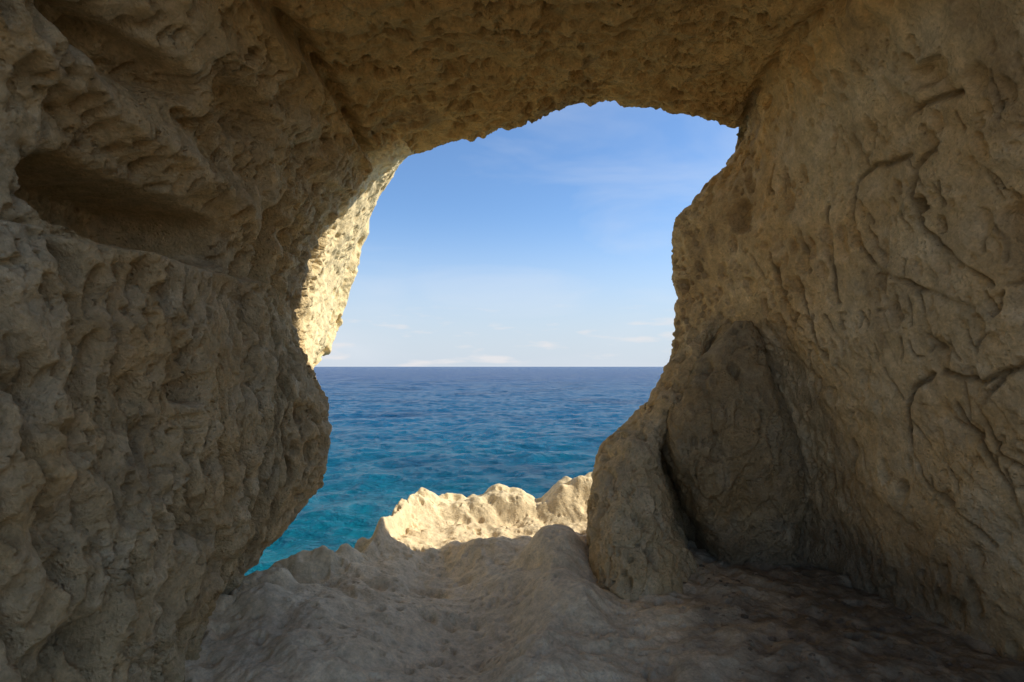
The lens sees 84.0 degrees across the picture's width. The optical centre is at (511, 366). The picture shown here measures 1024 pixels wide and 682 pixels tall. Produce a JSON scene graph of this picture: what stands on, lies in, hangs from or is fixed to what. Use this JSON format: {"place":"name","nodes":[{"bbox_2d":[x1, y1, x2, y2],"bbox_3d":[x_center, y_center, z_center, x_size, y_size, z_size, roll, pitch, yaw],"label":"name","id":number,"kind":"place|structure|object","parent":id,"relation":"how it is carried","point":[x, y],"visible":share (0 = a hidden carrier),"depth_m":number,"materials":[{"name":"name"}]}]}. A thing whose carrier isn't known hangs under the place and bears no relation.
{"place":"outdoors","nodes":[
{"label":"outdoors","id":0,"kind":"place"},
{"bbox_2d":[244,367,663,575],"bbox_3d":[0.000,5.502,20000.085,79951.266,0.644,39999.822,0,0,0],"label":"sea","id":1,"kind":"structure","parent":0,"point":[397,435],"depth_m":46.27,"materials":[{"name":"liquid"}]},
{"bbox_2d":[0,0,1023,681],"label":"sea cave rock","id":2,"kind":"object","parent":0,"point":[190,192],"visible":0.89,"depth_m":2.98,"materials":[{"name":"stone"}]},
{"bbox_2d":[586,318,714,601],"bbox_3d":[0.936,0.759,4.480,1.197,2.346,2.026,0,0,25],"label":"rock buttress","id":3,"kind":"object","parent":2,"relation":"attached to","point":[637,541],"visible":0.68,"depth_m":4.08,"materials":[{"name":"stone"}]},
{"bbox_2d":[315,100,738,366],"label":"sky","id":4,"kind":"structure","parent":0,"point":[546,241],"materials":[{"name":"blue"}]},
{"bbox_2d":[184,472,1023,681],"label":"rock ledge floor","id":5,"kind":"structure","parent":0,"point":[496,583],"depth_m":3.32,"materials":[{"name":"stone"}]},
{"bbox_2d":[662,320,808,566],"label":"leaning rock slab","id":6,"kind":"structure","parent":5,"relation":"on","point":[733,456],"depth_m":4.19,"materials":[{"name":"stone"}]},
{"bbox_2d":[683,564,972,680],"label":"pebbles","id":7,"kind":"object","parent":5,"relation":"on","point":[876,665],"visible":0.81,"depth_m":3.06,"materials":[{"name":"stone"}]}
]}

